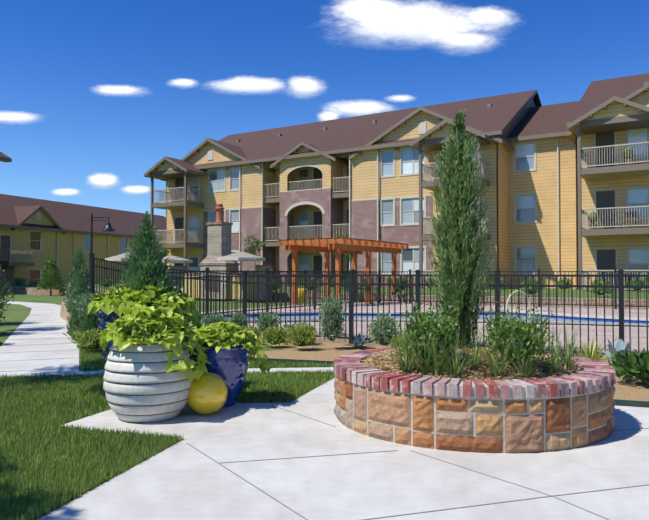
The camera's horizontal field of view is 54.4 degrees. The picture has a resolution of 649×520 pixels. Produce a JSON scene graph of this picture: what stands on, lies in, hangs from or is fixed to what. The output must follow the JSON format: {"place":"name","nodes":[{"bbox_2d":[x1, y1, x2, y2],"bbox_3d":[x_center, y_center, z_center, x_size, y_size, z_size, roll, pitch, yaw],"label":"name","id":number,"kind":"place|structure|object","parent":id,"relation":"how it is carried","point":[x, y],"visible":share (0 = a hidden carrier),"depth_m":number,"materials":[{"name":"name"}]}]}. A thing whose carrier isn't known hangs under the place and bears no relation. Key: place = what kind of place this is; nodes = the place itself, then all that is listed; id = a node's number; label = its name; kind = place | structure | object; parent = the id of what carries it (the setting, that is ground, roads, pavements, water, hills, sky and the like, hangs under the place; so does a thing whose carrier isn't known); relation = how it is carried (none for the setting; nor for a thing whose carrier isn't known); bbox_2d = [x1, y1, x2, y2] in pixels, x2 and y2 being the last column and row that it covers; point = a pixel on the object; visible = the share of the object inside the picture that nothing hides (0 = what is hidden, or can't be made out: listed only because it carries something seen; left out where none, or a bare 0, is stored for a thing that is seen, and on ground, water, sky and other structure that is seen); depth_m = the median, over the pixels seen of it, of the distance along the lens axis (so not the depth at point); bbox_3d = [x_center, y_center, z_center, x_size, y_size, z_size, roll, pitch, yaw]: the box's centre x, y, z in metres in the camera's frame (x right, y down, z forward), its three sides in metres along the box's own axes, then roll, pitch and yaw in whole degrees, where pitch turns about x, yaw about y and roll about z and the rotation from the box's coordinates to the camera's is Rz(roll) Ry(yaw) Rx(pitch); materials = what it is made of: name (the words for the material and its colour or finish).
{"place":"outdoors","nodes":[
{"label":"outdoors","id":0,"kind":"place"},
{"bbox_2d":[0,301,333,376],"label":"sidewalk","id":1,"kind":"structure","parent":0,"point":[38,341],"depth_m":10.34,"materials":[{"name":"concrete"}]},
{"bbox_2d":[60,298,283,351],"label":"bed retaining blocks","id":2,"kind":"structure","parent":1,"relation":"on","point":[64,313],"depth_m":16.16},
{"bbox_2d":[61,283,100,318],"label":"sage shrubs","id":3,"kind":"object","parent":2,"relation":"on","point":[86,298],"visible":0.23,"depth_m":11.13,"materials":[{"name":"green plant"}]},
{"bbox_2d":[71,328,100,348],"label":"nandina shrubs","id":4,"kind":"object","parent":2,"relation":"on","point":[87,339],"visible":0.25,"depth_m":9.76,"materials":[{"name":"green plant"}]},
{"bbox_2d":[0,283,648,308],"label":"raised lawn terrace","id":5,"kind":"structure","parent":0,"point":[30,289],"depth_m":25.88,"materials":[{"name":"green plant"}]},
{"bbox_2d":[157,243,170,256],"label":"tree","id":6,"kind":"object","parent":5,"relation":"on","point":[166,251],"visible":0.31,"depth_m":40.92,"materials":[{"name":"green plant"}]},
{"bbox_2d":[242,234,264,255],"bbox_3d":[-4.405,0.039,38.885,1.177,3.316,1.623,0,-1,18],"label":"tree","id":7,"kind":"object","parent":5,"relation":"on","point":[257,242],"visible":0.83,"depth_m":38.63,"materials":[{"name":"green plant"}]},
{"bbox_2d":[10,277,647,294],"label":"shrubs","id":8,"kind":"object","parent":5,"relation":"on","point":[18,281],"visible":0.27,"depth_m":29.84,"materials":[{"name":"green plant"}]},
{"bbox_2d":[334,234,351,279],"bbox_3d":[1.026,0.084,33.987,1.284,3.014,1.411,1,-1,-32],"label":"tree","id":9,"kind":"object","parent":5,"relation":"on","point":[347,257],"visible":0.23,"depth_m":33.84,"materials":[{"name":"green plant"}]},
{"bbox_2d":[144,73,648,291],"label":"apartment building","id":10,"kind":"structure","parent":5,"relation":"on","point":[568,190],"depth_m":38.56,"materials":[{"name":"yellow wood"}]},
{"bbox_2d":[0,294,648,519],"bbox_3d":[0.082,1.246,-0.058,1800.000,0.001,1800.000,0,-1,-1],"label":"lawn","id":11,"kind":"structure","parent":0,"point":[17,315],"depth_m":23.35,"materials":[{"name":"green plant"}]},
{"bbox_2d":[0,152,11,161],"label":"roof eave","id":12,"kind":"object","parent":11,"relation":"on","point":[4,157],"depth_m":41.41,"materials":[{"name":"yellow"}]},
{"bbox_2d":[0,264,15,321],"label":"dark shrubs","id":13,"kind":"object","parent":11,"relation":"on","point":[2,298],"visible":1,"depth_m":15.42,"materials":[{"name":"green plant"}]},
{"bbox_2d":[36,254,65,295],"bbox_3d":[-15.504,0.833,35.738,1.657,2.390,1.597,0,-1,-1],"label":"young pine tree","id":14,"kind":"object","parent":11,"relation":"on","point":[55,284],"visible":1,"depth_m":35.55,"materials":[{"name":"green plant"}]},
{"bbox_2d":[0,194,165,284],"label":"stucco building","id":15,"kind":"structure","parent":11,"relation":"on","point":[35,234],"depth_m":54.82,"materials":[{"name":"yellow paint"}]},
{"bbox_2d":[90,213,114,252],"bbox_3d":[-9.101,-0.120,25.834,1.036,3.600,0.540,0,-1,-1],"label":"street lamp post","id":16,"kind":"object","parent":11,"relation":"on","point":[108,226],"visible":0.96,"depth_m":25.82,"materials":[{"name":"black metal"}]},
{"bbox_2d":[105,252,130,283],"bbox_3d":[-8.803,0.676,28.322,1.940,2.180,1.940,0,-1,22],"label":"patio umbrella","id":17,"kind":"object","parent":11,"relation":"on","point":[117,258],"visible":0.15,"depth_m":27.53,"materials":[{"name":"beige fabric"}]},
{"bbox_2d":[97,301,186,363],"bbox_3d":[-1.884,0.910,6.540,0.902,0.960,0.902,0,-1,-1],"label":"blue planter","id":18,"kind":"object","parent":11,"relation":"on","point":[103,317],"visible":0.12,"depth_m":6.24,"materials":[{"name":"blue ceramic"}]},
{"bbox_2d":[87,209,201,335],"bbox_3d":[-1.821,0.231,6.522,1.183,1.529,1.179,0,-1,-1],"label":"potted juniper","id":19,"kind":"object","parent":18,"relation":"on","point":[145,277],"visible":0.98,"depth_m":6.41,"materials":[{"name":"green plant"}]},
{"bbox_2d":[169,204,272,299],"bbox_3d":[-4.873,-0.414,29.271,5.761,4.400,0.980,-1,-1,31],"label":"stone fireplace","id":20,"kind":"object","parent":11,"relation":"on","point":[219,239],"visible":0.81,"depth_m":28.93,"materials":[{"name":"grey stone"}]},
{"bbox_2d":[217,250,265,299],"bbox_3d":[-3.612,0.656,27.406,1.940,2.180,1.940,1,-1,-23],"label":"patio umbrella","id":21,"kind":"object","parent":11,"relation":"on","point":[241,256],"visible":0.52,"depth_m":26.91,"materials":[{"name":"beige fabric"}]},
{"bbox_2d":[298,288,307,301],"bbox_3d":[-0.949,1.428,25.431,0.540,0.550,0.526,0,-1,-1],"label":"yellow patio pot","id":22,"kind":"object","parent":11,"relation":"on","point":[301,294],"visible":0.29,"depth_m":25.22,"materials":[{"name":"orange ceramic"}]},
{"bbox_2d":[96,336,648,406],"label":"mulch bed","id":23,"kind":"object","parent":11,"relation":"on","point":[631,392],"visible":0.17,"depth_m":9.43,"materials":[{"name":"brown soil"}]},
{"bbox_2d":[63,246,99,349],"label":"juniper trees","id":24,"kind":"object","parent":23,"relation":"on","point":[79,282],"visible":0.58,"depth_m":11.80,"materials":[{"name":"green plant"}]},
{"bbox_2d":[202,322,412,347],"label":"shrubs","id":25,"kind":"object","parent":23,"relation":"on","point":[298,336],"visible":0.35,"depth_m":10.27,"materials":[{"name":"green plant"}]},
{"bbox_2d":[186,292,475,345],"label":"shrubs","id":26,"kind":"object","parent":23,"relation":"on","point":[332,326],"visible":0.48,"depth_m":10.25,"materials":[{"name":"green plant"}]},
{"bbox_2d":[89,253,648,354],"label":"pool fence","id":27,"kind":"object","parent":23,"relation":"on","point":[497,275],"visible":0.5,"depth_m":10.99,"materials":[{"name":"black metal"}]},
{"bbox_2d":[347,333,639,364],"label":"agave plants","id":28,"kind":"object","parent":23,"relation":"on","point":[621,347],"visible":0.54,"depth_m":8.38,"materials":[{"name":"green plant"}]},
{"bbox_2d":[607,348,648,385],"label":"shrub","id":29,"kind":"object","parent":23,"relation":"on","point":[635,363],"visible":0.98,"depth_m":6.94,"materials":[{"name":"green plant"}]},
{"bbox_2d":[200,310,648,326],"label":"swimming pool","id":30,"kind":"structure","parent":11,"relation":"on","point":[592,320],"depth_m":17.20,"materials":[{"name":"blue liquid"}]},
{"bbox_2d":[506,290,530,317],"bbox_3d":[5.004,1.141,16.289,0.768,0.724,0.048,0,-1,-22],"label":"pool handrail","id":31,"kind":"object","parent":30,"relation":"on","point":[524,293],"visible":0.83,"depth_m":16.30,"materials":[{"name":"beige"}]},
{"bbox_2d":[201,301,648,357],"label":"pool deck paving","id":32,"kind":"structure","parent":11,"relation":"on","point":[609,332],"depth_m":13.74,"materials":[{"name":"beige concrete"}]},
{"bbox_2d":[162,254,192,265],"bbox_3d":[-7.489,0.766,30.842,1.940,2.110,1.940,1,-1,-23],"label":"patio umbrella","id":33,"kind":"object","parent":32,"relation":"on","point":[174,259],"visible":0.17,"depth_m":30.22,"materials":[{"name":"beige fabric"}]},
{"bbox_2d":[168,267,380,316],"bbox_3d":[-1.097,0.921,19.527,0.080,1.318,12.642,-1,-1,31],"label":"pool fence","id":34,"kind":"object","parent":32,"relation":"on","point":[267,271],"visible":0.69,"depth_m":19.30,"materials":[{"name":"black metal"}]},
{"bbox_2d":[277,237,408,305],"bbox_3d":[0.894,0.483,24.719,2.850,2.408,5.601,-1,-1,31],"label":"pergola","id":35,"kind":"object","parent":32,"relation":"on","point":[354,247],"visible":0.83,"depth_m":23.41,"materials":[{"name":"brown wood"}]},
{"bbox_2d":[232,269,648,308],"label":"pool fence","id":36,"kind":"object","parent":32,"relation":"on","point":[615,271],"visible":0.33,"depth_m":21.68,"materials":[{"name":"black metal"}]},
{"bbox_2d":[0,0,648,216],"label":"sky","id":37,"kind":"structure","parent":0,"point":[94,94],"materials":[{"name":"blue"}]},
{"bbox_2d":[38,378,648,519],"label":"concrete patio","id":38,"kind":"structure","parent":0,"point":[308,456],"depth_m":3.87,"materials":[{"name":"grey concrete"}]},
{"bbox_2d":[103,334,191,422],"bbox_3d":[-1.527,1.019,5.493,0.755,0.684,0.755,0,-1,-1],"label":"white planter","id":39,"kind":"object","parent":38,"relation":"on","point":[140,385],"visible":0.71,"depth_m":5.19,"materials":[{"name":"white ceramic"}]},
{"bbox_2d":[98,303,210,382],"bbox_3d":[-1.480,0.709,5.511,1.016,0.656,0.920,0,-1,-1],"label":"potted plant","id":40,"kind":"object","parent":39,"relation":"on","point":[136,320],"visible":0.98,"depth_m":5.29,"materials":[{"name":"green plant"}]},
{"bbox_2d":[187,372,227,414],"bbox_3d":[-1.043,1.178,5.588,0.370,0.370,0.370,0,-1,-1],"label":"yellow ball","id":41,"kind":"object","parent":38,"relation":"on","point":[208,393],"visible":0.85,"depth_m":5.45,"materials":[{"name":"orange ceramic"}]},
{"bbox_2d":[189,341,251,406],"bbox_3d":[-1.000,1.087,6.010,0.614,0.570,0.614,0,-1,-1],"label":"blue planter","id":42,"kind":"object","parent":38,"relation":"on","point":[229,367],"visible":0.48,"depth_m":5.80,"materials":[{"name":"blue ceramic"}]},
{"bbox_2d":[184,321,271,377],"bbox_3d":[-0.951,0.851,6.032,0.909,0.535,0.840,0,-1,-1],"label":"potted vine","id":43,"kind":"object","parent":42,"relation":"on","point":[216,333],"visible":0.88,"depth_m":5.88,"materials":[{"name":"green plant"}]},
{"bbox_2d":[334,348,615,452],"bbox_3d":[1.254,1.127,5.517,2.350,0.482,2.352,0,-1,-1],"label":"stone planter","id":44,"kind":"object","parent":38,"relation":"on","point":[563,412],"visible":0.81,"depth_m":4.49,"materials":[{"name":"stone"}]},
{"bbox_2d":[360,342,583,381],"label":"planter mulch","id":45,"kind":"object","parent":44,"relation":"on","point":[381,361],"visible":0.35,"depth_m":4.96,"materials":[{"name":"beige gravel"}]},
{"bbox_2d":[428,109,494,347],"bbox_3d":[1.196,-0.233,5.566,0.557,2.203,0.599,0,-1,-1],"label":"juniper tree","id":46,"kind":"object","parent":45,"relation":"on","point":[457,227],"visible":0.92,"depth_m":5.47,"materials":[{"name":"green plant"}]},
{"bbox_2d":[400,300,556,363],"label":"shrubs","id":47,"kind":"object","parent":45,"relation":"on","point":[522,331],"visible":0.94,"depth_m":4.85,"materials":[{"name":"green plant"}]},
{"bbox_2d":[378,316,595,377],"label":"liriope plants","id":48,"kind":"object","parent":45,"relation":"on","point":[428,366],"visible":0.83,"depth_m":4.80,"materials":[{"name":"green plant"}]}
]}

